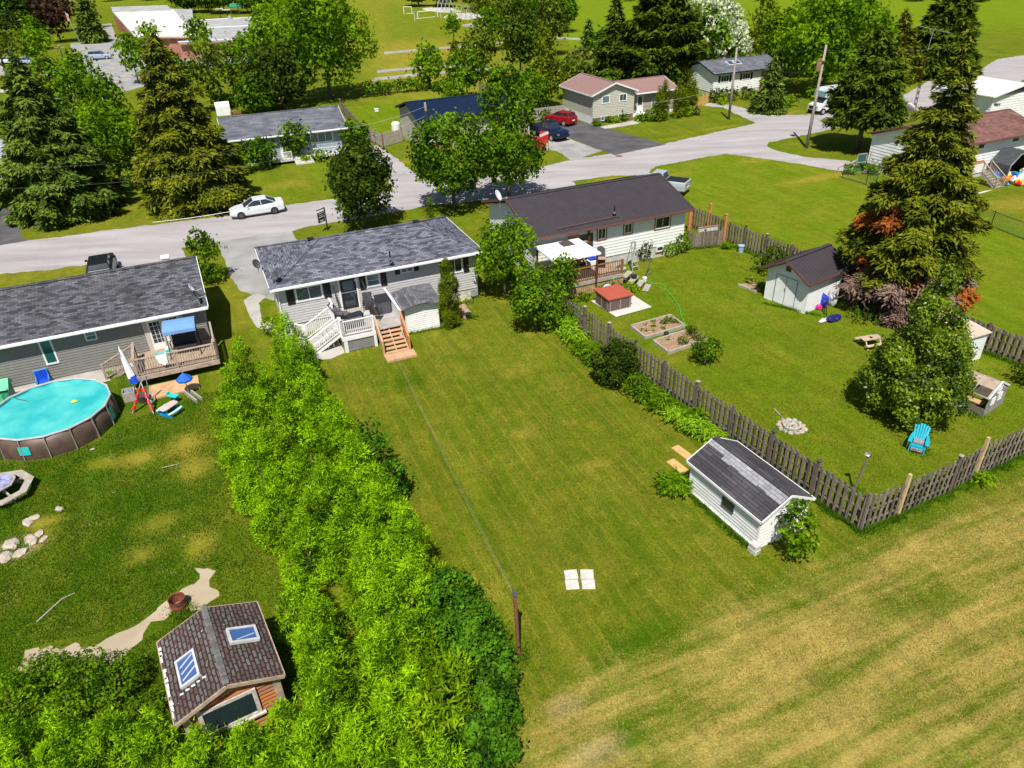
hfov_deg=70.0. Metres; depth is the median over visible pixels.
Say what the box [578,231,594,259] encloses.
patio door
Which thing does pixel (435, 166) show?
maple tree
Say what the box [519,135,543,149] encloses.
red trailer body
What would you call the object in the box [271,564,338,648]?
cedar tree
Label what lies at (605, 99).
window
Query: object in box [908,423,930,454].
adirondack chair
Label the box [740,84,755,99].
shrub
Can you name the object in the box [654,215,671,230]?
window
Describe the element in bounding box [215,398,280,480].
cedar tree
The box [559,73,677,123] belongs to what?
split level house
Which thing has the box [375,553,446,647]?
cedar tree
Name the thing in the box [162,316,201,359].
canopy swing
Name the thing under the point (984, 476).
burdock
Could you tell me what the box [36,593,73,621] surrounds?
stick
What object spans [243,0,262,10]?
forest tree
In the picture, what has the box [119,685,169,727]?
shrub
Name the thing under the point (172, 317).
door
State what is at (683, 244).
shrub
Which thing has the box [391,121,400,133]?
outdoor tank
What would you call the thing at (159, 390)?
plywood platform
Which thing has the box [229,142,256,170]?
crabapple tree
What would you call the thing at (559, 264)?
sumac tree
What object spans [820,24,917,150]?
spruce tree
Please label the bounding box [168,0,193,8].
forest tree
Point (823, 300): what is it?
wheelbarrow tub
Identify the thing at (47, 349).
window
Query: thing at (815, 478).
board fence
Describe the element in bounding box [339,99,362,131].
board fence
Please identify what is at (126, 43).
deciduous tree
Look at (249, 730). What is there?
cedar tree
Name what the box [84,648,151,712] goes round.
shrub
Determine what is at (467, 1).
forest tree
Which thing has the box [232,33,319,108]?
maple tree
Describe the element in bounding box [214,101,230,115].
resin shed
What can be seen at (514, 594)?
clothes post
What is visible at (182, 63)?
deciduous tree
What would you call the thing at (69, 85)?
birch tree
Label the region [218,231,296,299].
driveway
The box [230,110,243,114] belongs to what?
firewood pile
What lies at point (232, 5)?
picnic pavilion
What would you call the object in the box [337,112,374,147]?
shrub tree
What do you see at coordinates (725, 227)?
gate post
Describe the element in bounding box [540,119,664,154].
driveway
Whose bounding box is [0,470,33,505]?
octagonal picnic table
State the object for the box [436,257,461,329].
columnar cedar
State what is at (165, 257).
roof vent
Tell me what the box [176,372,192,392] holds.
patio umbrella
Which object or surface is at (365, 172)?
maple tree
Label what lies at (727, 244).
plant
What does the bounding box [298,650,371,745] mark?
cedar tree
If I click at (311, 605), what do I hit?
cedar tree
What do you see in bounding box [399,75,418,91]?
hedge bush
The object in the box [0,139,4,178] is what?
bungalow
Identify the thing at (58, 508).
rock
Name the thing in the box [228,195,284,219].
parked car
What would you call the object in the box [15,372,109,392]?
patio
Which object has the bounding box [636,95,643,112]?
door
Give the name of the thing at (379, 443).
sapling
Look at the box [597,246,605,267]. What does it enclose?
barbecue
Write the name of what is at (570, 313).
day lily
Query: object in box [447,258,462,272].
window
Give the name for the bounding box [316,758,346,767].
cedar tree
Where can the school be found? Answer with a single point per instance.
(160, 17)
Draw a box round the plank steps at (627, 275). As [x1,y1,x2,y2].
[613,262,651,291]
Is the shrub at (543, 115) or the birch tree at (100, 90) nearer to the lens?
the birch tree at (100, 90)
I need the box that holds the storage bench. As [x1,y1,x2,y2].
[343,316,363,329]
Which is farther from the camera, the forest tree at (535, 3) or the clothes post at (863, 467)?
the forest tree at (535, 3)
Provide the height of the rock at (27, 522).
0.130 m
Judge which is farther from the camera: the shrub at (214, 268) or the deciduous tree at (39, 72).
the deciduous tree at (39, 72)
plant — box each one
[466,311,479,319]
[660,319,668,325]
[677,333,689,344]
[686,322,698,336]
[691,332,706,340]
[721,240,735,248]
[744,275,757,284]
[754,279,765,288]
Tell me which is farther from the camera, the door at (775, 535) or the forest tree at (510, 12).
the forest tree at (510, 12)
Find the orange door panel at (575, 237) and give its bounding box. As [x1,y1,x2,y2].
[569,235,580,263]
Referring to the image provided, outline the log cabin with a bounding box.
[156,601,285,755]
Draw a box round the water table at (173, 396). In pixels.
[166,391,178,400]
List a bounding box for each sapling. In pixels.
[352,413,393,464]
[373,451,413,501]
[440,6,461,40]
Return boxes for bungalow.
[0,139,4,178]
[0,255,210,390]
[217,105,347,164]
[254,216,482,335]
[395,93,532,147]
[481,173,694,270]
[685,54,784,94]
[867,108,1023,177]
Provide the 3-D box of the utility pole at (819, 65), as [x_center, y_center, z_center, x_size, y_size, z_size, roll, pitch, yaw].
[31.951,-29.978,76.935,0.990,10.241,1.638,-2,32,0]
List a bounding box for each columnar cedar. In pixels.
[425,196,435,218]
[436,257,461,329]
[650,83,665,122]
[660,78,671,120]
[670,80,684,118]
[676,87,690,116]
[685,83,695,105]
[688,79,699,105]
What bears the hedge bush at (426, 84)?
on the ground at (802, 206)
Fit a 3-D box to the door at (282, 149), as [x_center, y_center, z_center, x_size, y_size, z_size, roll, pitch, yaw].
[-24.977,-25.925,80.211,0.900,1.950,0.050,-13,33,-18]
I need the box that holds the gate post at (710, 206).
[709,203,712,213]
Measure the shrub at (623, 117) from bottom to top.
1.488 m
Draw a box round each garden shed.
[391,283,439,332]
[686,436,815,546]
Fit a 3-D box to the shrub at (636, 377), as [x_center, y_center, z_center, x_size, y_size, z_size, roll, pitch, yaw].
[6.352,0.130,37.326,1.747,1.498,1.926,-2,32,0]
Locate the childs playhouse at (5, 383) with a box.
[0,378,15,402]
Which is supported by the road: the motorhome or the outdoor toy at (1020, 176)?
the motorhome
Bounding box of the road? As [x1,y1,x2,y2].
[0,55,1023,273]
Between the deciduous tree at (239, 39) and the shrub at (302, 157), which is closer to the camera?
the shrub at (302, 157)
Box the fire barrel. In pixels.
[167,592,187,613]
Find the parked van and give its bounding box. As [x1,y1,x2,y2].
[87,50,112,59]
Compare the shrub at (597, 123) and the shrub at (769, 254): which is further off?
the shrub at (597, 123)
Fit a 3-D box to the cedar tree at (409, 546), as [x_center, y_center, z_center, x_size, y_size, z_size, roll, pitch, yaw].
[-3.822,5.813,26.194,3.005,4.407,2.811,18,37,29]
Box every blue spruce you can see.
[72,0,111,43]
[576,18,596,58]
[747,54,789,115]
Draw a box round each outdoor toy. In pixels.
[1001,176,1010,181]
[1010,175,1018,183]
[1017,173,1023,178]
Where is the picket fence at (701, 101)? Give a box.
[694,92,711,106]
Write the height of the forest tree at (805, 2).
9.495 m
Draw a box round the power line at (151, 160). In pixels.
[9,131,329,167]
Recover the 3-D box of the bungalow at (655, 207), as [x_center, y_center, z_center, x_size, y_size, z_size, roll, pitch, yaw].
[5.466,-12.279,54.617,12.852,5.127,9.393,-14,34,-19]
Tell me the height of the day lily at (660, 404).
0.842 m
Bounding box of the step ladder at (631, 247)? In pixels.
[625,241,638,271]
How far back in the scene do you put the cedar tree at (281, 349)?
39.96 m
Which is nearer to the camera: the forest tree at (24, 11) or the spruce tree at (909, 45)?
the spruce tree at (909, 45)
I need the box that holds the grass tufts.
[0,240,1023,729]
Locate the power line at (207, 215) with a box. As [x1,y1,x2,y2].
[158,206,257,221]
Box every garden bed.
[630,314,684,338]
[652,329,706,353]
[738,282,763,292]
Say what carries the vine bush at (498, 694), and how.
on the ground at (802, 206)
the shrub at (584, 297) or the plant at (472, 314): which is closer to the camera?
the plant at (472, 314)
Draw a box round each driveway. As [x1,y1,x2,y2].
[0,204,27,244]
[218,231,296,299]
[535,134,600,160]
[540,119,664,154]
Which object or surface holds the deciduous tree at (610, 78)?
on the ground at (802, 206)
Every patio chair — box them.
[327,301,353,319]
[362,292,372,310]
[368,307,382,319]
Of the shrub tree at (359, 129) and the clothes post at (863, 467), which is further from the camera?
the shrub tree at (359, 129)
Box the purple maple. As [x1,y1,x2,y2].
[24,0,75,42]
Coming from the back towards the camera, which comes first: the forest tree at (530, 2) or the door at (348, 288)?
the forest tree at (530, 2)
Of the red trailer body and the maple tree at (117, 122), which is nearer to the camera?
the maple tree at (117, 122)
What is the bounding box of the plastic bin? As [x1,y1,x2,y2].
[738,244,744,252]
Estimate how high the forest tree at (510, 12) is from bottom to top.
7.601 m
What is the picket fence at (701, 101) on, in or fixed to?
on the ground at (802, 206)
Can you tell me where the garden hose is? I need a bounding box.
[647,280,685,333]
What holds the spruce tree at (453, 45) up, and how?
on the ground at (802, 206)
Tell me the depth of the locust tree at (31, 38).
146.04 m
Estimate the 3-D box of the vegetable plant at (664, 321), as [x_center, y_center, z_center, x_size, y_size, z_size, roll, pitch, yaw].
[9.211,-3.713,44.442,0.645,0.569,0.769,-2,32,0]
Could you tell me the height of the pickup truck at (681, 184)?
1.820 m
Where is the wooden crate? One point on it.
(128, 394)
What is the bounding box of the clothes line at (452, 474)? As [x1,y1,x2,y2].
[363,285,501,571]
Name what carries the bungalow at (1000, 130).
on the ground at (802, 206)
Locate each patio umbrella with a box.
[118,346,138,388]
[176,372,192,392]
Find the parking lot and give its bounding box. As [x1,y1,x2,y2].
[0,23,253,91]
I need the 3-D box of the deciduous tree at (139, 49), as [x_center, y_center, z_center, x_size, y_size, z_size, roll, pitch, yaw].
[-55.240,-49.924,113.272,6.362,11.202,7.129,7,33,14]
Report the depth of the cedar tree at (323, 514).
28.51 m
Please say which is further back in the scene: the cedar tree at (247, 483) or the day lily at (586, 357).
the day lily at (586, 357)
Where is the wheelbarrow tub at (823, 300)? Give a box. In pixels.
[820,293,828,306]
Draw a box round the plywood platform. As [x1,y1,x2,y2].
[149,375,199,399]
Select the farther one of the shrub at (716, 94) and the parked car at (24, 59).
the parked car at (24, 59)
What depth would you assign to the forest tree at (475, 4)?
209.18 m
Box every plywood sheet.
[666,458,689,474]
[671,445,691,459]
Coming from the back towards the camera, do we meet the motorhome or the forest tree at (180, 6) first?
the forest tree at (180, 6)
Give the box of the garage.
[935,76,1023,116]
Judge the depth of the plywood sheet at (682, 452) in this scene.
33.66 m
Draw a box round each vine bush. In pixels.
[413,563,490,642]
[432,594,518,682]
[446,652,524,744]
[453,709,527,767]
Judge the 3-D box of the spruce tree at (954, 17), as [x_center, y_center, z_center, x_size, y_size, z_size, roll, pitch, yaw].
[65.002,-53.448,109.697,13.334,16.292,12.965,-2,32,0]
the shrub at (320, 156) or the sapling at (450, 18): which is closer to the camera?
the shrub at (320, 156)
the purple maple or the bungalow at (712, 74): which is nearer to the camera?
the bungalow at (712, 74)
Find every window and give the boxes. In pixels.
[37,340,59,364]
[84,331,97,341]
[196,687,266,737]
[294,284,323,302]
[310,131,332,143]
[365,273,380,287]
[400,267,413,273]
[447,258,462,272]
[597,227,606,240]
[602,95,609,103]
[619,93,626,101]
[623,222,633,234]
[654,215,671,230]
[655,245,663,252]
[720,75,728,82]
[721,496,734,513]
[742,72,750,79]
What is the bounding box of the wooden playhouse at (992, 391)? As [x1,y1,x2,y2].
[956,370,1009,416]
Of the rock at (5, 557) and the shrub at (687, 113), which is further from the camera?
the shrub at (687, 113)
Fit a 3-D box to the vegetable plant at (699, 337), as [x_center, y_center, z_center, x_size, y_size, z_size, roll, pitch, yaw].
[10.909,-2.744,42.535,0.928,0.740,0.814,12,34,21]
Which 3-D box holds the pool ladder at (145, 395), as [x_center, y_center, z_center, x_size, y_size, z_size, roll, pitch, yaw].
[-19.223,0.632,37.834,1.144,1.518,1.516,-10,32,-13]
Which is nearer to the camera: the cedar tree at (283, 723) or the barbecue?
the cedar tree at (283, 723)
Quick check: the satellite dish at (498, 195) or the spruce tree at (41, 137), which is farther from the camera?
the spruce tree at (41, 137)
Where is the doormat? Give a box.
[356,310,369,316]
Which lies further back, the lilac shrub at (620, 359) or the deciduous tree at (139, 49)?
the deciduous tree at (139, 49)
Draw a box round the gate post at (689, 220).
[687,211,691,230]
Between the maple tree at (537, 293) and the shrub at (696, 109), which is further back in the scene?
the shrub at (696, 109)
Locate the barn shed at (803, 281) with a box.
[759,243,851,313]
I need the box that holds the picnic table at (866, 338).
[854,334,882,350]
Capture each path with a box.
[244,293,344,358]
[371,68,488,80]
[377,65,460,72]
[384,42,502,53]
[459,304,474,318]
[556,37,580,39]
[601,120,638,128]
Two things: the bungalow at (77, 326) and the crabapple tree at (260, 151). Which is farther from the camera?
the crabapple tree at (260, 151)
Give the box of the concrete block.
[747,540,760,555]
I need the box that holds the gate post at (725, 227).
[722,214,728,242]
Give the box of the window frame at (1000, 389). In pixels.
[990,385,1003,405]
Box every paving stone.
[564,569,577,579]
[565,579,579,589]
[580,569,593,578]
[581,579,595,588]
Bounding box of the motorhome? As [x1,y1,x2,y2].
[807,84,839,114]
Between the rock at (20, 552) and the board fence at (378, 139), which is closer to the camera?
the rock at (20, 552)
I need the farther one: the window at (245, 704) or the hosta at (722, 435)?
the hosta at (722, 435)
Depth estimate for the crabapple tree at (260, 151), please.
76.76 m
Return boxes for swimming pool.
[0,377,119,460]
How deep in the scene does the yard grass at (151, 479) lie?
29.26 m
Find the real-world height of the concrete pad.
0.001 m
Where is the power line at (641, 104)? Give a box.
[544,85,731,107]
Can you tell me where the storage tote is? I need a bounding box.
[587,256,595,268]
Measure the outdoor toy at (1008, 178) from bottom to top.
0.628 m
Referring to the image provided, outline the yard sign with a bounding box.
[316,207,327,229]
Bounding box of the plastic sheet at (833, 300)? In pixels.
[829,292,837,306]
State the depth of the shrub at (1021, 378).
37.54 m
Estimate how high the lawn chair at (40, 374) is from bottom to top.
1.030 m
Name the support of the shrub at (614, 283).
on the ground at (802, 206)
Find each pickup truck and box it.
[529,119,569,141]
[636,169,690,191]
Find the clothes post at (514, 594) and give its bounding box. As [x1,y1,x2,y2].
[512,589,520,656]
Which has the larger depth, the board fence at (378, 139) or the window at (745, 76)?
the window at (745, 76)
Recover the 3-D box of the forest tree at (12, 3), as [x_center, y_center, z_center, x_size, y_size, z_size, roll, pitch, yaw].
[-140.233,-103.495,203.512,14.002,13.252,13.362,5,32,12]
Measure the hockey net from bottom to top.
1.043 m
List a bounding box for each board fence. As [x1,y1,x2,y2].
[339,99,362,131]
[361,123,402,146]
[478,81,492,90]
[533,103,563,119]
[561,296,871,529]
[687,227,722,248]
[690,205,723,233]
[725,221,1023,366]
[858,428,1023,530]
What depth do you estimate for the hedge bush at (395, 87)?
113.58 m
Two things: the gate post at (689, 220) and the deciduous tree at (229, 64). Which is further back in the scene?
the deciduous tree at (229, 64)
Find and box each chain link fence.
[842,163,878,184]
[969,208,1023,237]
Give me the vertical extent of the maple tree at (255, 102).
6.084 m
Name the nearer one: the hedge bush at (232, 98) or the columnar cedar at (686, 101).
the columnar cedar at (686, 101)
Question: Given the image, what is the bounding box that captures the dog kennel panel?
[837,152,871,172]
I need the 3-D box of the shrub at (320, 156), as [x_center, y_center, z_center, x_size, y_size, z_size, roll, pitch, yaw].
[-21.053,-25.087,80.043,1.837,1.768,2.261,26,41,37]
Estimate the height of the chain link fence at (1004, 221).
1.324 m
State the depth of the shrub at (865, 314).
43.85 m
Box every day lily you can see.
[561,302,592,328]
[566,335,604,358]
[580,343,599,365]
[630,380,665,405]
[642,390,678,414]
[679,404,710,420]
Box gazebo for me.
[535,238,600,283]
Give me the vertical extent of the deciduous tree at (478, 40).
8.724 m
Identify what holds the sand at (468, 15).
on the ground at (802, 206)
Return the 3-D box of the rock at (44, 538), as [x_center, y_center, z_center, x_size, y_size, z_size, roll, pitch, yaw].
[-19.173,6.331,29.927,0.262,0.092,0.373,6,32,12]
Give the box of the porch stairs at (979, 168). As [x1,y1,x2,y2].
[970,160,1006,188]
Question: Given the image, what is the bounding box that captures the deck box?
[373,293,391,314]
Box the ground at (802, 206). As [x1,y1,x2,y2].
[0,0,1023,767]
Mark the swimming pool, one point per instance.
(49, 420)
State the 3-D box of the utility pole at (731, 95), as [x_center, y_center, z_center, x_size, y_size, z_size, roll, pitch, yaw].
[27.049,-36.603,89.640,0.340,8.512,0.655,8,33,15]
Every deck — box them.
[100,322,219,380]
[288,288,416,362]
[518,259,623,300]
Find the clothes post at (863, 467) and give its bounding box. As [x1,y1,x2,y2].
[854,452,870,488]
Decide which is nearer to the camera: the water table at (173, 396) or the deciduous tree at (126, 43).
the water table at (173, 396)
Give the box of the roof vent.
[160,254,169,260]
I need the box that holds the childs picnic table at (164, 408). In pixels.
[156,400,182,418]
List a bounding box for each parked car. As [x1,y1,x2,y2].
[0,57,10,63]
[13,57,31,63]
[84,253,118,273]
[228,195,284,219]
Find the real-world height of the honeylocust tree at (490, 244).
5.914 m
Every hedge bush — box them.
[207,91,232,103]
[220,87,236,106]
[360,79,379,95]
[372,78,392,94]
[385,77,407,92]
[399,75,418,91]
[413,76,430,89]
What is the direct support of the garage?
on the ground at (802, 206)
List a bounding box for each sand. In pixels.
[14,568,218,672]
[423,7,461,12]
[443,13,480,19]
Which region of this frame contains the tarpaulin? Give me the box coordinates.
[826,314,841,321]
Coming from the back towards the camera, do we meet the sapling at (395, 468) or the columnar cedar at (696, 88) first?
the columnar cedar at (696, 88)
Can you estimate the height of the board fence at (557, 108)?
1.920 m
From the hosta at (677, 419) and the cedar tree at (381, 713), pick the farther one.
the hosta at (677, 419)
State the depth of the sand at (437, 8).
246.71 m
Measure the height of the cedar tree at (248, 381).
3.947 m
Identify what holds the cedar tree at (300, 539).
on the ground at (802, 206)
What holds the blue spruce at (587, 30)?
on the ground at (802, 206)
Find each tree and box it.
[0,0,35,18]
[0,1,16,15]
[0,9,34,47]
[0,23,31,71]
[0,50,132,231]
[0,58,51,97]
[0,111,5,135]
[0,711,80,767]
[0,737,34,767]
[1,0,39,23]
[7,12,47,45]
[8,19,56,68]
[23,0,61,32]
[26,47,74,106]
[29,706,114,767]
[45,754,109,767]
[48,43,98,81]
[49,60,94,144]
[64,0,101,21]
[72,63,117,102]
[73,99,145,189]
[74,67,138,138]
[79,703,163,767]
[107,29,143,82]
[113,123,145,173]
[127,699,206,767]
[130,28,251,221]
[131,22,175,79]
[136,16,165,33]
[164,43,206,91]
[165,0,197,8]
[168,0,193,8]
[172,716,253,767]
[179,14,216,56]
[183,224,227,283]
[185,35,234,101]
[186,0,199,11]
[194,0,216,12]
[200,0,231,13]
[208,363,269,445]
[212,31,245,86]
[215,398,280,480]
[216,716,287,767]
[224,336,269,402]
[227,427,292,517]
[228,29,258,60]
[228,69,281,112]
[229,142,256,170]
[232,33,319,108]
[233,0,256,13]
[241,135,281,169]
[242,0,300,78]
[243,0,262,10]
[247,746,295,767]
[248,463,312,555]
[250,358,297,423]
[251,696,321,766]
[263,0,383,99]
[264,389,320,469]
[268,310,316,374]
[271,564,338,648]
[272,338,327,414]
[275,505,341,592]
[276,115,314,156]
[282,717,360,767]
[283,419,345,505]
[288,584,352,678]
[289,686,362,767]
[290,620,363,711]
[292,365,344,432]
[295,453,359,546]
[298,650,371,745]
[309,393,368,477]
[315,484,390,588]
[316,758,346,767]
[321,132,397,228]
[324,703,400,767]
[330,430,394,518]
[334,524,407,629]
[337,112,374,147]
[348,621,425,723]
[349,571,418,676]
[352,679,436,767]
[355,460,419,558]
[374,498,446,601]
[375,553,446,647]
[378,734,442,767]
[382,602,447,695]
[385,659,457,750]
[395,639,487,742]
[404,107,499,209]
[406,37,446,88]
[408,726,474,767]
[428,74,469,97]
[441,37,491,94]
[446,40,461,61]
[454,21,500,76]
[460,0,472,7]
[467,0,485,17]
[468,0,508,44]
[468,212,542,297]
[471,58,542,138]
[473,122,549,195]
[479,0,511,18]
[496,0,543,67]
[501,0,520,18]
[506,258,572,330]
[507,64,552,107]
[516,0,543,17]
[526,22,564,106]
[531,0,565,18]
[532,0,575,45]
[545,252,582,291]
[546,0,580,32]
[557,52,596,91]
[566,44,597,74]
[587,22,607,58]
[592,0,631,79]
[600,73,616,80]
[613,0,708,82]
[686,0,753,61]
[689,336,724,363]
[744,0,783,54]
[753,4,809,76]
[768,0,900,86]
[795,0,837,26]
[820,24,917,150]
[832,19,996,329]
[852,262,980,433]
[887,7,925,85]
[913,0,983,80]
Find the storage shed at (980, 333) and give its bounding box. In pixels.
[942,308,992,360]
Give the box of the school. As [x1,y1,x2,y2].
[111,5,258,59]
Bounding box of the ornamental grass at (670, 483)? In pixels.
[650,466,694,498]
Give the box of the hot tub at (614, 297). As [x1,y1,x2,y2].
[594,284,633,311]
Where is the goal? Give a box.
[415,10,437,18]
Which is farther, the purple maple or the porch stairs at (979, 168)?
the purple maple
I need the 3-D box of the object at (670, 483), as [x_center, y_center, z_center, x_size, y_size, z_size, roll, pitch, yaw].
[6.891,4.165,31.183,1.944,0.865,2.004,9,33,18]
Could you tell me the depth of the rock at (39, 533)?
30.14 m
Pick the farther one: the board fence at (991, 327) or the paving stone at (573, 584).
the board fence at (991, 327)
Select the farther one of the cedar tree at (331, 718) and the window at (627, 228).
the window at (627, 228)
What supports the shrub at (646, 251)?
on the ground at (802, 206)
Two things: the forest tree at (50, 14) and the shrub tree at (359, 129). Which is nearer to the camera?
the shrub tree at (359, 129)
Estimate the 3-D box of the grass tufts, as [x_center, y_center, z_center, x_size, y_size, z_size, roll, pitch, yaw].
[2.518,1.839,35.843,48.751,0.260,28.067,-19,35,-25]
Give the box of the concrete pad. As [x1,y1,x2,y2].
[592,295,650,316]
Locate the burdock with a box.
[969,468,1000,487]
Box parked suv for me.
[544,110,577,126]
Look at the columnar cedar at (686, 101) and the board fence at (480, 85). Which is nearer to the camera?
the columnar cedar at (686, 101)
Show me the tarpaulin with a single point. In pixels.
(833, 318)
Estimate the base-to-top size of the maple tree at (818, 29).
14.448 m
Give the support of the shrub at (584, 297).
on the ground at (802, 206)
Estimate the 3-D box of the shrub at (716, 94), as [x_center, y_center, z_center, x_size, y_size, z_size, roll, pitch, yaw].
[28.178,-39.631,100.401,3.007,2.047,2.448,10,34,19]
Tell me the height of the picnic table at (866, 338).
0.542 m
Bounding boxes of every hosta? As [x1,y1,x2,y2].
[546,314,579,332]
[556,324,593,344]
[656,403,681,423]
[671,408,699,433]
[680,414,715,441]
[687,420,724,443]
[706,430,730,440]
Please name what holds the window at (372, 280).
in the bungalow at (314, 271)
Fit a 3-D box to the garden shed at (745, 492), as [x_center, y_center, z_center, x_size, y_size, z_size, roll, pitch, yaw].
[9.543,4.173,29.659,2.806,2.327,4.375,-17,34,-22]
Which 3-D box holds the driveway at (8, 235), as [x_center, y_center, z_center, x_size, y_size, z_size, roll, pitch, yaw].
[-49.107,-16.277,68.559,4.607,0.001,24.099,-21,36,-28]
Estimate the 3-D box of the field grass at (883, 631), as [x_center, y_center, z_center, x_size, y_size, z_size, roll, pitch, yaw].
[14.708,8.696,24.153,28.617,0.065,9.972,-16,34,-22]
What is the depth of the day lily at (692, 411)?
35.14 m
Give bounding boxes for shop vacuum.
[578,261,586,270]
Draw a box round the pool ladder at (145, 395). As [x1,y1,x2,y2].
[132,376,153,413]
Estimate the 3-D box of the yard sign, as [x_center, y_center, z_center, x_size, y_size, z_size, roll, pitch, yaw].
[-15.633,-13.469,60.225,0.080,1.950,0.990,15,35,25]
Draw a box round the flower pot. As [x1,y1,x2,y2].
[465,312,471,318]
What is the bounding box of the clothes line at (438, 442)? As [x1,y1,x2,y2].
[361,279,509,584]
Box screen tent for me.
[987,147,1023,175]
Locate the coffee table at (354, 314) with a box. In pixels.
[346,310,363,318]
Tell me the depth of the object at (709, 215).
57.35 m
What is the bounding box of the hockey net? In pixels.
[695,225,717,236]
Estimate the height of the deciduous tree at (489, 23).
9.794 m
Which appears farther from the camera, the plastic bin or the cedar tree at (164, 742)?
the plastic bin
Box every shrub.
[0,666,50,725]
[5,645,76,699]
[30,680,97,733]
[48,644,112,705]
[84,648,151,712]
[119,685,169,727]
[199,263,224,285]
[259,313,282,335]
[286,344,323,379]
[300,155,310,160]
[309,145,329,162]
[538,108,551,119]
[577,290,591,300]
[588,336,644,387]
[591,119,603,125]
[603,278,626,287]
[605,116,611,122]
[610,115,621,122]
[620,110,629,120]
[620,370,653,400]
[623,281,640,292]
[633,239,654,257]
[634,111,647,121]
[644,109,659,121]
[662,241,681,258]
[666,60,697,88]
[676,230,692,252]
[681,106,693,116]
[689,104,701,114]
[709,87,728,100]
[716,97,726,105]
[724,86,740,99]
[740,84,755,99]
[750,244,792,269]
[774,491,825,559]
[784,93,799,105]
[805,84,824,99]
[843,161,862,173]
[846,302,885,323]
[859,159,880,174]
[1007,363,1023,384]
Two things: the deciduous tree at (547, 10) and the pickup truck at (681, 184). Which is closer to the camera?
the pickup truck at (681, 184)
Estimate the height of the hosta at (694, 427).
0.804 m
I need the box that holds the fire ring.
[782,419,800,431]
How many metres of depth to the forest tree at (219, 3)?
254.41 m
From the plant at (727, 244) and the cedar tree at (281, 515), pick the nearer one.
the cedar tree at (281, 515)
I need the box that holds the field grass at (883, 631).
[518,467,1023,741]
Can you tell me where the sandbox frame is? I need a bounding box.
[184,388,202,402]
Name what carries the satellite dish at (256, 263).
attached to the bungalow at (314, 271)
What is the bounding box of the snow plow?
[539,131,548,149]
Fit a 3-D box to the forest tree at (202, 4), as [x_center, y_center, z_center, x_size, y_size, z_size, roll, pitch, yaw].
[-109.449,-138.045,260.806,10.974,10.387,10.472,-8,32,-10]
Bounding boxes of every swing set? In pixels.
[437,0,454,10]
[455,5,476,19]
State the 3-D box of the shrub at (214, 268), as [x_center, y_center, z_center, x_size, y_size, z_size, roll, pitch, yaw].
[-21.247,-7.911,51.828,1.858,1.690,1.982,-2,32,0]
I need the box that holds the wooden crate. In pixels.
[122,387,135,402]
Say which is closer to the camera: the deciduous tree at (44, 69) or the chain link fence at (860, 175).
the chain link fence at (860, 175)
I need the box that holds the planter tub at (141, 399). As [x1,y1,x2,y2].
[137,392,147,403]
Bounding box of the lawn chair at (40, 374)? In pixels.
[33,368,50,384]
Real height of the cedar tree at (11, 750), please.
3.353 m
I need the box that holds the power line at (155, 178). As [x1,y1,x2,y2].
[0,149,322,188]
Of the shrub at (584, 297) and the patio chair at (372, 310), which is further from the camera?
the shrub at (584, 297)
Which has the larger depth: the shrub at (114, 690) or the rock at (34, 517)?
the rock at (34, 517)
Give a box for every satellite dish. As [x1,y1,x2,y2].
[192,290,205,303]
[252,259,262,271]
[268,270,278,281]
[495,190,507,202]
[906,103,915,118]
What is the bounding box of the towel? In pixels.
[154,352,167,364]
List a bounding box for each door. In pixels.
[145,319,165,349]
[166,315,180,334]
[278,139,287,156]
[339,277,358,309]
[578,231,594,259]
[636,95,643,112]
[772,273,797,307]
[772,510,789,540]
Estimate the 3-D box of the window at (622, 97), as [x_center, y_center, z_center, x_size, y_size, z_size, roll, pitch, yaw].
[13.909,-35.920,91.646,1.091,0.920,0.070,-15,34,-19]
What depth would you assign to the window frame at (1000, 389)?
35.21 m
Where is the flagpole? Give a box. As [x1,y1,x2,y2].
[64,11,80,43]
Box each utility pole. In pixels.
[727,48,737,119]
[805,45,826,147]
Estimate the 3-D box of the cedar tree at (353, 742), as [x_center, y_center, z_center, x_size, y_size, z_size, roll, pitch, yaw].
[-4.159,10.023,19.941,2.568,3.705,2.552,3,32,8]
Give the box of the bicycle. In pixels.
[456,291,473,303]
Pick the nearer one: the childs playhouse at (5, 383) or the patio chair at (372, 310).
the childs playhouse at (5, 383)
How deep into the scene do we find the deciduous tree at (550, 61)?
97.06 m
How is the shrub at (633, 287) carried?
on the ground at (802, 206)
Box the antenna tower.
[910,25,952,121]
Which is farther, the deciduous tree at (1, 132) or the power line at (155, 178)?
the deciduous tree at (1, 132)
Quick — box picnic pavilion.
[229,3,255,14]
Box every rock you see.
[0,551,12,563]
[2,538,19,549]
[12,547,27,557]
[22,518,33,526]
[24,534,37,545]
[28,514,39,520]
[34,529,43,537]
[39,535,47,541]
[55,506,63,510]
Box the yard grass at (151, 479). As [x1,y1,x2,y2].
[0,391,361,756]
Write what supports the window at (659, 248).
in the bungalow at (655, 207)
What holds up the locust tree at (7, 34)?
on the ground at (802, 206)
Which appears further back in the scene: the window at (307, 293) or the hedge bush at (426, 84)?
the hedge bush at (426, 84)

